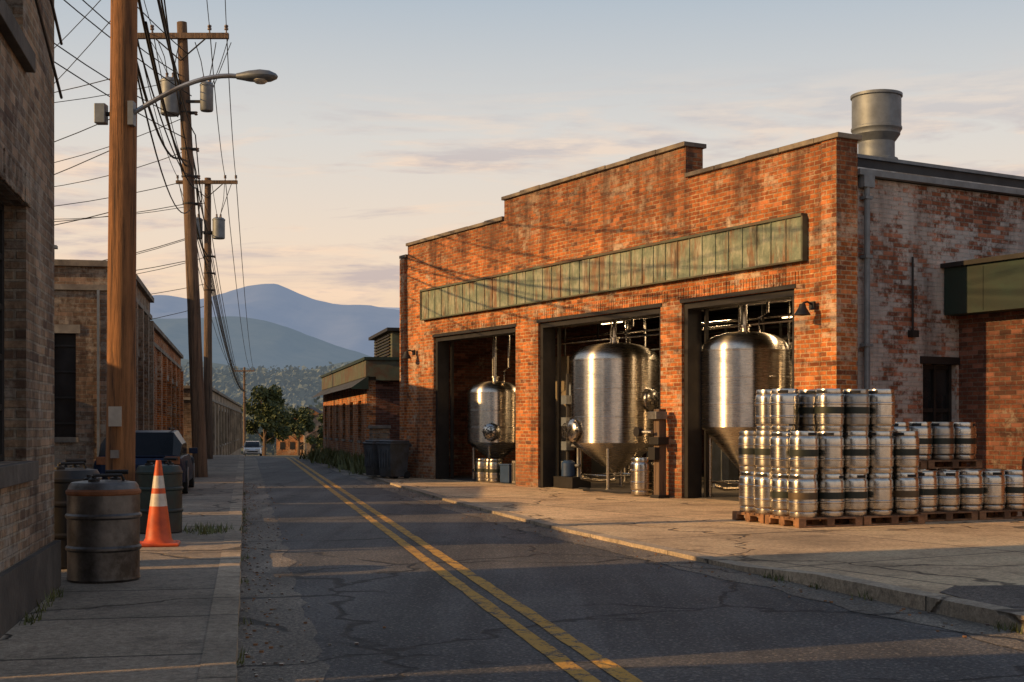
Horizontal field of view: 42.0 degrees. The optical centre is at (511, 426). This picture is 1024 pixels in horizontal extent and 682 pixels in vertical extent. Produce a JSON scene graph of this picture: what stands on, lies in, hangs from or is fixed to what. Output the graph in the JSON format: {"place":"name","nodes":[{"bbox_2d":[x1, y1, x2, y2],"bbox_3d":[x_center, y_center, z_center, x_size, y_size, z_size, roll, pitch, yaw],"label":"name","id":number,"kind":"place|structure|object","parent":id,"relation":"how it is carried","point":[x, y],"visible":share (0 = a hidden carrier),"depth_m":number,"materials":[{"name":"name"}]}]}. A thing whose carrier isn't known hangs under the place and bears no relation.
{"place":"outdoors","nodes":[
{"label":"outdoors","id":0,"kind":"place"},
{"bbox_2d":[0,455,239,681],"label":"sidewalk","id":1,"kind":"structure","parent":0,"point":[150,624],"depth_m":9.18,"materials":[{"name":"concrete"}]},
{"bbox_2d":[0,0,53,572],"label":"walls","id":2,"kind":"structure","parent":1,"relation":"on","point":[27,144],"depth_m":9.82,"materials":[{"name":"beige brick"}]},
{"bbox_2d":[0,0,38,488],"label":"windows","id":3,"kind":"structure","parent":2,"relation":"attached to","point":[15,178],"depth_m":9.21,"materials":[{"name":"black glass"}]},
{"bbox_2d":[0,0,62,637],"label":"plinth and pipe","id":4,"kind":"structure","parent":2,"relation":"attached to","point":[27,582],"depth_m":9.60,"materials":[{"name":"stone"}]},
{"bbox_2d":[54,458,101,568],"bbox_3d":[-4.250,0.820,12.700,0.676,1.020,0.678,0,0,45],"label":"steel drum","id":5,"kind":"object","parent":1,"relation":"on","point":[65,476],"visible":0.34,"depth_m":12.39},
{"bbox_2d":[54,245,136,468],"bbox_3d":[-14.449,-0.685,32.058,10.120,7.270,4.633,0,0,-11],"label":"tan storefront","id":6,"kind":"object","parent":1,"relation":"on","point":[80,337],"visible":0.3,"depth_m":30.86,"materials":[{"name":"brown brick"}]},
{"bbox_2d":[54,324,79,441],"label":"windows","id":7,"kind":"structure","parent":6,"relation":"in","point":[64,344],"depth_m":30.96,"materials":[{"name":"black glass"}]},
{"bbox_2d":[97,290,99,456],"bbox_3d":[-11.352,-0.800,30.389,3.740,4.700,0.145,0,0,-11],"label":"downspout","id":8,"kind":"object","parent":6,"relation":"in","point":[98,291],"depth_m":30.79,"materials":[{"name":"beige paint"}]},
{"bbox_2d":[65,470,141,583],"bbox_3d":[-3.539,0.855,11.561,0.645,0.950,0.642,0,0,-33],"label":"steel drum","id":9,"kind":"object","parent":1,"relation":"on","point":[103,545],"visible":1,"depth_m":11.30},
{"bbox_2d":[69,259,153,429],"bbox_3d":[-15.584,-0.785,37.731,10.120,7.470,6.931,0,0,-11],"label":"stone storefront","id":10,"kind":"object","parent":1,"relation":"on","point":[144,369],"visible":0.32,"depth_m":39.54,"materials":[{"name":"brown brick"}]},
{"bbox_2d":[105,0,137,480],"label":"utility pole","id":11,"kind":"object","parent":1,"relation":"on","point":[121,308],"visible":0.88,"depth_m":16.85,"materials":[{"name":"wood"}]},
{"bbox_2d":[94,103,109,124],"bbox_3d":[-5.200,-3.975,16.975,0.200,0.250,0.150,0,0,0],"label":"pole junction box","id":12,"kind":"object","parent":11,"relation":"attached to","point":[101,113],"visible":1,"depth_m":16.90,"materials":[{"name":"metal"}]},
{"bbox_2d":[108,406,121,457],"bbox_3d":[-5.000,0.075,16.788,0.160,0.650,0.045,0,0,0],"label":"pole notice","id":13,"kind":"object","parent":11,"relation":"attached to","point":[114,415],"visible":1,"depth_m":16.78,"materials":[{"name":"paper"}]},
{"bbox_2d":[54,0,252,391],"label":"power lines","id":14,"kind":"object","parent":11,"relation":"attached to","point":[163,14],"visible":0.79,"depth_m":32.38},
{"bbox_2d":[127,69,277,126],"bbox_3d":[-3.900,-4.153,16.850,1.880,0.706,0.280,0,0,0],"label":"street lamp","id":15,"kind":"object","parent":11,"relation":"attached to","point":[259,76],"visible":1,"depth_m":16.82,"materials":[{"name":"metal"}]},
{"bbox_2d":[93,428,197,493],"bbox_3d":[-7.550,0.682,27.600,1.970,1.305,4.420,0,0,-11],"label":"parked car","id":16,"kind":"object","parent":1,"relation":"on","point":[156,444],"visible":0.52,"depth_m":26.00,"materials":[{"name":"blue metal"}]},
{"bbox_2d":[135,457,183,533],"bbox_3d":[-4.420,0.860,16.701,0.594,0.940,0.594,0,0,-4],"label":"steel drum","id":17,"kind":"object","parent":1,"relation":"on","point":[172,475],"visible":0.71,"depth_m":16.50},
{"bbox_2d":[140,460,180,546],"bbox_3d":[-3.950,0.855,14.900,0.460,0.950,0.460,0,0,-11],"label":"traffic cone","id":18,"kind":"object","parent":1,"relation":"on","point":[158,531],"visible":0.94,"depth_m":14.81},
{"bbox_2d":[154,322,183,436],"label":"brick storefront","id":19,"kind":"object","parent":1,"relation":"on","point":[168,389],"visible":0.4,"depth_m":50.74,"materials":[{"name":"brick"}]},
{"bbox_2d":[137,21,228,476],"bbox_3d":[-8.653,-4.623,34.913,2.500,11.964,0.555,0,0,0],"label":"utility pole","id":20,"kind":"object","parent":1,"relation":"on","point":[182,36],"visible":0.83,"depth_m":34.86,"materials":[{"name":"wood"}]},
{"bbox_2d":[176,175,237,458],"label":"utility pole","id":21,"kind":"object","parent":1,"relation":"on","point":[217,232],"visible":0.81,"depth_m":54.36,"materials":[{"name":"wood"}]},
{"bbox_2d":[183,388,240,454],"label":"walls","id":22,"kind":"structure","parent":1,"relation":"on","point":[187,433],"depth_m":63.86,"materials":[{"name":"beige paint"}]},
{"bbox_2d":[212,403,242,454],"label":"pilasters","id":23,"kind":"object","parent":22,"relation":"attached to","point":[235,425],"visible":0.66,"depth_m":91.27,"materials":[{"name":"beige paint"}]},
{"bbox_2d":[150,316,370,371],"bbox_3d":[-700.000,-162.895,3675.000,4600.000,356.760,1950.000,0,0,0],"label":"mountain","id":24,"kind":"structure","parent":0,"point":[274,345],"depth_m":3733.16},
{"bbox_2d":[241,448,302,456],"bbox_3d":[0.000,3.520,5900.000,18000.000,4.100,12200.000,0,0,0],"label":"ground","id":25,"kind":"structure","parent":0,"point":[269,453],"depth_m":174.60,"materials":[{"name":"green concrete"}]},
{"bbox_2d":[197,455,244,681],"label":"kerb","id":26,"kind":"structure","parent":25,"relation":"on","point":[219,657],"depth_m":9.75,"materials":[{"name":"concrete"}]},
{"bbox_2d":[234,367,254,455],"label":"utility pole","id":27,"kind":"object","parent":25,"relation":"on","point":[244,406],"visible":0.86,"depth_m":139.88,"materials":[{"name":"wood"}]},
{"bbox_2d":[241,384,291,455],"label":"roadside tree","id":28,"kind":"object","parent":25,"relation":"on","point":[270,405],"visible":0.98,"depth_m":155.25,"materials":[{"name":"green plant"}]},
{"bbox_2d":[232,395,322,454],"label":"distant trees","id":29,"kind":"object","parent":25,"relation":"on","point":[269,447],"visible":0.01,"depth_m":243.60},
{"bbox_2d":[276,434,303,454],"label":"walls","id":30,"kind":"structure","parent":25,"relation":"on","point":[287,450],"depth_m":215.00,"materials":[{"name":"orange brick"}]},
{"bbox_2d":[279,407,316,455],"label":"roadside tree","id":31,"kind":"object","parent":25,"relation":"on","point":[303,423],"visible":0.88,"depth_m":164.92,"materials":[{"name":"green plant"}]},
{"bbox_2d":[150,284,399,356],"bbox_3d":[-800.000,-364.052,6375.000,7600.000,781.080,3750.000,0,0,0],"label":"mountain","id":32,"kind":"structure","parent":0,"point":[353,327],"depth_m":6438.21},
{"bbox_2d":[54,0,1023,307],"label":"sky","id":33,"kind":"structure","parent":0,"point":[383,126],"materials":[{"name":"blue"}]},
{"bbox_2d":[449,471,738,500],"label":"floor","id":34,"kind":"structure","parent":0,"point":[719,494],"depth_m":30.91,"materials":[{"name":"concrete"}]},
{"bbox_2d":[467,335,514,478],"bbox_3d":[-0.407,-0.755,35.054,1.504,4.300,1.644,0,0,-30],"label":"brewing tank","id":35,"kind":"object","parent":34,"relation":"on","point":[490,419],"visible":0.77,"depth_m":34.51,"materials":[{"name":"silver metal"}]},
{"bbox_2d":[487,459,502,481],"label":"beer keg","id":36,"kind":"object","parent":34,"relation":"on","point":[493,467],"visible":0.84,"depth_m":33.23,"materials":[{"name":"metal"}]},
{"bbox_2d":[555,356,568,475],"bbox_3d":[1.035,-0.225,35.917,0.060,3.250,1.780,0,0,-30],"label":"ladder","id":37,"kind":"object","parent":34,"relation":"on","point":[564,365],"visible":0.1,"depth_m":35.33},
{"bbox_2d":[554,374,590,487],"bbox_3d":[1.369,0.095,30.446,0.510,2.600,0.800,0,0,-30],"label":"pump rig","id":38,"kind":"object","parent":34,"relation":"on","point":[567,478],"visible":0.79,"depth_m":30.34,"materials":[{"name":"metal"}]},
{"bbox_2d":[562,319,658,489],"bbox_3d":[2.231,-0.755,30.192,2.218,4.300,2.022,0,0,1],"label":"brewing tank","id":39,"kind":"object","parent":34,"relation":"on","point":[614,389],"visible":0.88,"depth_m":29.37,"materials":[{"name":"silver metal"}]},
{"bbox_2d":[406,138,857,497],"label":"facade wall","id":40,"kind":"structure","parent":34,"relation":"on","point":[656,198],"depth_m":27.17,"materials":[{"name":"red brick"}]},
{"bbox_2d":[420,213,807,320],"bbox_3d":[1.300,-3.260,29.427,0.136,0.820,15.000,0,0,-30],"label":"fascia sign panel","id":41,"kind":"object","parent":40,"relation":"attached to","point":[782,240],"visible":1,"depth_m":27.24,"materials":[{"name":"green metal"}]},
{"bbox_2d":[432,284,795,497],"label":"door frames","id":42,"kind":"structure","parent":40,"relation":"attached to","point":[692,402],"depth_m":29.51,"materials":[{"name":"metal"}]},
{"bbox_2d":[429,271,801,334],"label":"soldier courses","id":43,"kind":"object","parent":40,"relation":"attached to","point":[781,279],"visible":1,"depth_m":27.39,"materials":[{"name":"red brick"}]},
{"bbox_2d":[400,138,838,476],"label":"corner pilasters","id":44,"kind":"object","parent":40,"relation":"attached to","point":[829,264],"visible":0.68,"depth_m":22.46,"materials":[{"name":"red brick"}]},
{"bbox_2d":[399,132,861,258],"bbox_3d":[1.375,-5.109,29.844,0.560,0.879,17.242,0,0,-30],"label":"coping","id":45,"kind":"object","parent":40,"relation":"on","point":[805,143],"visible":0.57,"depth_m":26.44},
{"bbox_2d":[490,299,791,483],"bbox_3d":[6.062,-0.875,32.594,6.340,4.550,15.850,0,0,-30],"label":"interior piping","id":46,"kind":"object","parent":34,"relation":"on","point":[724,467],"visible":0.06,"depth_m":32.33,"materials":[{"name":"metal"}]},
{"bbox_2d":[449,179,1023,475],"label":"side walls","id":47,"kind":"structure","parent":34,"relation":"on","point":[930,229],"depth_m":23.52,"materials":[{"name":"brick"}]},
{"bbox_2d":[634,301,791,331],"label":"ceiling beams","id":48,"kind":"structure","parent":47,"relation":"attached to","point":[752,311],"depth_m":37.15,"materials":[{"name":"metal"}]},
{"bbox_2d":[858,174,918,388],"bbox_3d":[6.485,-1.425,22.885,1.330,5.650,0.150,0,0,-30],"label":"downspout","id":49,"kind":"object","parent":47,"relation":"attached to","point":[866,182],"visible":0.81,"depth_m":22.56,"materials":[{"name":"metal"}]},
{"bbox_2d":[920,356,959,421],"bbox_3d":[7.531,0.060,23.693,0.990,2.580,0.250,0,0,-30],"label":"side window","id":50,"kind":"structure","parent":47,"relation":"attached to","point":[937,392],"depth_m":23.75,"materials":[{"name":"black glass"}]},
{"bbox_2d":[858,154,1023,197],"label":"roof","id":51,"kind":"structure","parent":47,"relation":"on","point":[910,172],"depth_m":23.91,"materials":[{"name":"metal"}]},
{"bbox_2d":[850,89,902,158],"bbox_3d":[6.970,-5.170,25.500,1.100,2.340,1.100,0,0,-30],"label":"rooftop vent","id":52,"kind":"object","parent":51,"relation":"on","point":[876,120],"visible":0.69,"depth_m":25.15,"materials":[{"name":"metal"}]},
{"bbox_2d":[701,302,789,498],"bbox_3d":[4.577,-0.755,26.177,1.744,4.300,1.744,0,0,-30],"label":"brewing tank","id":53,"kind":"object","parent":34,"relation":"on","point":[742,365],"visible":0.78,"depth_m":25.50,"materials":[{"name":"silver metal"}]},
{"bbox_2d":[251,456,1023,681],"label":"road","id":54,"kind":"structure","parent":0,"point":[361,580],"depth_m":10.22,"materials":[{"name":"asphalt"}]},
{"bbox_2d":[237,456,330,681],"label":"road gutter","id":55,"kind":"object","parent":54,"relation":"on","point":[291,627],"visible":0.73,"depth_m":10.47,"materials":[{"name":"asphalt"}]},
{"bbox_2d":[270,456,642,681],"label":"road marking","id":56,"kind":"object","parent":54,"relation":"on","point":[568,665],"visible":0.98,"depth_m":10.63,"materials":[{"name":"yellow paint"}]},
{"bbox_2d":[19,446,1023,664],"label":"weeds","id":57,"kind":"object","parent":54,"relation":"on","point":[341,459],"visible":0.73,"depth_m":18.32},
{"bbox_2d":[240,483,1010,681],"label":"gravel","id":58,"kind":"structure","parent":54,"relation":"on","point":[357,643],"depth_m":12.16,"materials":[{"name":"gravel"}]},
{"bbox_2d":[307,459,1023,649],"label":"road edge","id":59,"kind":"object","parent":54,"relation":"on","point":[1006,638],"visible":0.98,"depth_m":12.51,"materials":[{"name":"concrete"}]},
{"bbox_2d":[379,476,1023,598],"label":"apron pavement","id":60,"kind":"structure","parent":0,"point":[937,557],"depth_m":17.22,"materials":[{"name":"concrete"}]},
{"bbox_2d":[312,327,399,456],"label":"brick workshop","id":61,"kind":"structure","parent":60,"relation":"on","point":[360,395],"depth_m":46.90,"materials":[{"name":"red brick"}]},
{"bbox_2d":[362,440,392,477],"bbox_3d":[-3.649,0.901,36.732,0.750,1.042,0.660,0,0,-30],"label":"trash bin","id":62,"kind":"object","parent":60,"relation":"on","point":[371,457],"visible":0.5,"depth_m":36.42,"materials":[{"name":"plastic"}]},
{"bbox_2d":[368,425,390,439],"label":"gate pillar","id":63,"kind":"structure","parent":60,"relation":"on","point":[379,432],"depth_m":42.68,"materials":[{"name":"brick"}]},
{"bbox_2d":[376,440,411,478],"bbox_3d":[-3.185,0.901,36.024,0.750,1.042,0.660,0,0,-41],"label":"trash bin","id":64,"kind":"object","parent":60,"relation":"on","point":[393,455],"visible":1,"depth_m":35.81,"materials":[{"name":"plastic"}]},
{"bbox_2d":[630,457,653,494],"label":"beer keg","id":65,"kind":"object","parent":60,"relation":"on","point":[641,475],"visible":0.86,"depth_m":26.93,"materials":[{"name":"metal"}]},
{"bbox_2d":[633,409,669,497],"bbox_3d":[2.759,0.535,26.309,0.500,1.750,0.560,0,0,-30],"label":"control post","id":66,"kind":"object","parent":60,"relation":"on","point":[659,440],"visible":1,"depth_m":26.18,"materials":[{"name":"metal"}]},
{"bbox_2d":[349,470,1023,631],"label":"kerb","id":67,"kind":"structure","parent":60,"relation":"on","point":[967,609],"depth_m":11.65,"materials":[{"name":"concrete"}]},
{"bbox_2d":[732,511,806,522],"bbox_3d":[3.969,1.340,19.883,1.060,0.130,0.860,0,0,-22],"label":"wooden pallet","id":68,"kind":"object","parent":60,"relation":"on","point":[749,516],"visible":0.39,"depth_m":19.68,"materials":[{"name":"brown wood"}]},
{"bbox_2d":[738,471,754,511],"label":"beer keg","id":69,"kind":"object","parent":68,"relation":"on","point":[746,491],"visible":0.57,"depth_m":19.80,"materials":[{"name":"metal"}]},
{"bbox_2d":[738,431,755,471],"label":"beer keg","id":70,"kind":"object","parent":69,"relation":"on","point":[746,450],"visible":0.56,"depth_m":19.80,"materials":[{"name":"metal"}]},
{"bbox_2d":[754,472,772,513],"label":"beer keg","id":71,"kind":"object","parent":68,"relation":"on","point":[762,492],"visible":0.66,"depth_m":19.37,"materials":[{"name":"metal"}]},
{"bbox_2d":[754,431,781,472],"bbox_3d":[3.769,0.368,19.560,0.428,0.605,0.428,0,0,-15],"label":"beer keg","id":72,"kind":"object","parent":71,"relation":"on","point":[762,451],"visible":0.64,"depth_m":19.40,"materials":[{"name":"metal"}]},
{"bbox_2d":[755,389,770,430],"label":"beer keg","id":73,"kind":"object","parent":72,"relation":"on","point":[762,410],"visible":0.65,"depth_m":19.41,"materials":[{"name":"metal"}]},
{"bbox_2d":[765,514,862,527],"bbox_3d":[4.303,1.340,19.046,1.060,0.130,0.860,0,0,-22],"label":"wooden pallet","id":74,"kind":"object","parent":60,"relation":"on","point":[814,522],"visible":0.77,"depth_m":18.80,"materials":[{"name":"brown wood"}]},
{"bbox_2d":[771,473,788,515],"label":"beer keg","id":75,"kind":"object","parent":74,"relation":"on","point":[779,493],"visible":0.66,"depth_m":18.99,"materials":[{"name":"metal"}]},
{"bbox_2d":[769,432,789,473],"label":"beer keg","id":76,"kind":"object","parent":75,"relation":"on","point":[779,452],"visible":0.69,"depth_m":18.98,"materials":[{"name":"metal"}]},
{"bbox_2d":[770,389,799,430],"bbox_3d":[3.918,-0.233,19.145,0.428,0.605,0.428,0,0,-25],"label":"beer keg","id":77,"kind":"object","parent":76,"relation":"on","point":[784,409],"visible":0.98,"depth_m":18.97,"materials":[{"name":"metal"}]},
{"bbox_2d":[787,474,818,517],"bbox_3d":[4.085,0.970,18.722,0.428,0.606,0.428,0,0,7],"label":"beer keg","id":78,"kind":"object","parent":74,"relation":"on","point":[802,502],"visible":0.97,"depth_m":18.55,"materials":[{"name":"metal"}]},
{"bbox_2d":[788,431,818,474],"bbox_3d":[4.097,0.368,18.722,0.428,0.606,0.428,0,0,18],"label":"beer keg","id":79,"kind":"object","parent":78,"relation":"on","point":[803,446],"visible":1,"depth_m":18.55,"materials":[{"name":"metal"}]},
{"bbox_2d":[817,474,844,516],"bbox_3d":[4.500,0.974,18.890,0.428,0.599,0.428,0,0,-6],"label":"beer keg","id":80,"kind":"object","parent":74,"relation":"on","point":[831,495],"visible":0.79,"depth_m":18.71,"materials":[{"name":"metal"}]},
{"bbox_2d":[818,431,844,473],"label":"beer keg","id":81,"kind":"object","parent":80,"relation":"on","point":[831,452],"visible":0.81,"depth_m":18.72,"materials":[{"name":"metal"}]},
{"bbox_2d":[814,389,844,430],"bbox_3d":[4.499,-0.231,18.900,0.428,0.600,0.428,0,0,8],"label":"beer keg","id":82,"kind":"object","parent":81,"relation":"on","point":[829,409],"visible":0.98,"depth_m":18.73,"materials":[{"name":"metal"}]},
{"bbox_2d":[846,514,924,525],"bbox_3d":[5.313,1.340,19.450,1.060,0.130,0.860,0,0,-22],"label":"wooden pallet","id":83,"kind":"object","parent":60,"relation":"on","point":[892,519],"visible":0.59,"depth_m":19.14,"materials":[{"name":"brown wood"}]},
{"bbox_2d":[843,473,868,515],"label":"beer keg","id":84,"kind":"object","parent":83,"relation":"on","point":[856,494],"visible":0.8,"depth_m":18.88,"materials":[{"name":"metal"}]},
{"bbox_2d":[843,431,869,473],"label":"beer keg","id":85,"kind":"object","parent":84,"relation":"on","point":[857,452],"visible":0.8,"depth_m":18.87,"materials":[{"name":"metal"}]},
{"bbox_2d":[843,389,870,430],"bbox_3d":[4.904,-0.229,19.061,0.428,0.597,0.428,0,0,-31],"label":"beer keg","id":86,"kind":"object","parent":85,"relation":"on","point":[857,410],"visible":0.81,"depth_m":18.88,"materials":[{"name":"metal"}]},
{"bbox_2d":[867,473,893,515],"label":"beer keg","id":87,"kind":"object","parent":83,"relation":"on","point":[880,494],"visible":0.82,"depth_m":19.02,"materials":[{"name":"metal"}]},
{"bbox_2d":[869,431,894,472],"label":"beer keg","id":88,"kind":"object","parent":87,"relation":"on","point":[882,445],"visible":0.87,"depth_m":19.04,"materials":[{"name":"metal"}]},
{"bbox_2d":[869,389,895,430],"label":"beer keg","id":89,"kind":"object","parent":88,"relation":"on","point":[882,409],"visible":0.81,"depth_m":19.03,"materials":[{"name":"metal"}]},
{"bbox_2d":[892,473,919,514],"bbox_3d":[5.698,0.972,19.363,0.428,0.603,0.428,0,0,27],"label":"beer keg","id":90,"kind":"object","parent":83,"relation":"on","point":[906,486],"visible":0.85,"depth_m":19.18,"materials":[{"name":"metal"}]},
{"bbox_2d":[893,431,919,472],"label":"beer keg","id":91,"kind":"object","parent":90,"relation":"on","point":[906,452],"visible":0.78,"depth_m":19.20,"materials":[{"name":"metal"}]},
{"bbox_2d":[909,510,977,521],"bbox_3d":[6.352,1.340,20.243,1.060,0.130,0.860,0,0,-22],"label":"wooden pallet","id":92,"kind":"object","parent":60,"relation":"on","point":[944,516],"visible":0.48,"depth_m":19.96,"materials":[{"name":"brown wood"}]},
{"bbox_2d":[918,471,937,511],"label":"beer keg","id":93,"kind":"object","parent":92,"relation":"on","point":[928,491],"visible":0.64,"depth_m":19.73,"materials":[{"name":"metal"}]},
{"bbox_2d":[937,471,960,511],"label":"beer keg","id":94,"kind":"object","parent":92,"relation":"on","point":[949,485],"visible":0.77,"depth_m":19.92,"materials":[{"name":"metal"}]},
{"bbox_2d":[959,310,1023,469],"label":"annex wall","id":95,"kind":"structure","parent":60,"relation":"on","point":[991,378],"depth_m":23.16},
{"bbox_2d":[940,252,1023,315],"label":"annex awning","id":96,"kind":"object","parent":95,"relation":"attached to","point":[993,284],"visible":1,"depth_m":22.86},
{"bbox_2d":[960,509,1023,519],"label":"wooden pallet","id":97,"kind":"object","parent":60,"relation":"on","point":[999,514],"visible":0.54,"depth_m":20.27,"materials":[{"name":"brown wood"}]},
{"bbox_2d":[956,470,983,510],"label":"beer keg","id":98,"kind":"object","parent":97,"relation":"on","point":[971,489],"visible":0.79,"depth_m":20.07,"materials":[{"name":"metal"}]},
{"bbox_2d":[982,470,1005,509],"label":"beer keg","id":99,"kind":"object","parent":97,"relation":"on","point":[994,490],"visible":0.77,"depth_m":20.21,"materials":[{"name":"metal"}]},
{"bbox_2d":[1002,469,1023,509],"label":"beer keg","id":100,"kind":"object","parent":97,"relation":"on","point":[1014,489],"visible":0.69,"depth_m":20.39,"materials":[{"name":"metal"}]},
{"bbox_2d":[941,585,1023,609],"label":"asphalt patch pavement","id":101,"kind":"structure","parent":0,"point":[1010,596],"depth_m":11.14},
{"bbox_3d":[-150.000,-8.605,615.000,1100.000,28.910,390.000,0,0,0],"label":"wooded hill","id":102,"kind":"structure","parent":0,"visible":0},
{"bbox_2d":[181,362,348,410],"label":"distant trees","id":103,"kind":"object","parent":102,"relation":"on","point":[292,382],"visible":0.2,"depth_m":597.37,"materials":[{"name":"green plant"}]},
{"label":"beer keg","id":104,"kind":"object","parent":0,"visible":0},
{"bbox_2d":[798,389,815,430],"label":"beer keg","id":105,"kind":"object","parent":104,"relation":"on","point":[807,409],"visible":0.53,"depth_m":19.13,"materials":[{"name":"metal"}]},
{"bbox_3d":[6.889,1.340,21.581,1.060,0.130,0.860,0,0,-22],"label":"wooden pallet","id":106,"kind":"object","parent":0,"visible":0},
{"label":"beer keg","id":107,"kind":"object","parent":106,"relation":"on","visible":0},
{"bbox_2d":[927,460,981,468],"bbox_3d":[6.889,0.602,21.581,1.060,0.130,0.860,0,0,-22],"label":"wooden pallet","id":108,"kind":"object","parent":107,"relation":"on","point":[936,464],"visible":0.6,"depth_m":21.25,"materials":[{"name":"brown wood"}]},
{"bbox_2d":[910,422,932,459],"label":"beer keg","id":109,"kind":"object","parent":108,"relation":"on","point":[925,432],"visible":0.6,"depth_m":21.01,"materials":[{"name":"metal"}]},
{"bbox_2d":[931,422,954,459],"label":"beer keg","id":110,"kind":"object","parent":108,"relation":"on","point":[943,440],"visible":0.79,"depth_m":21.16,"materials":[{"name":"metal"}]},
{"bbox_2d":[954,422,976,459],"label":"beer keg","id":111,"kind":"object","parent":108,"relation":"on","point":[965,440],"visible":0.77,"depth_m":21.32,"materials":[{"name":"metal"}]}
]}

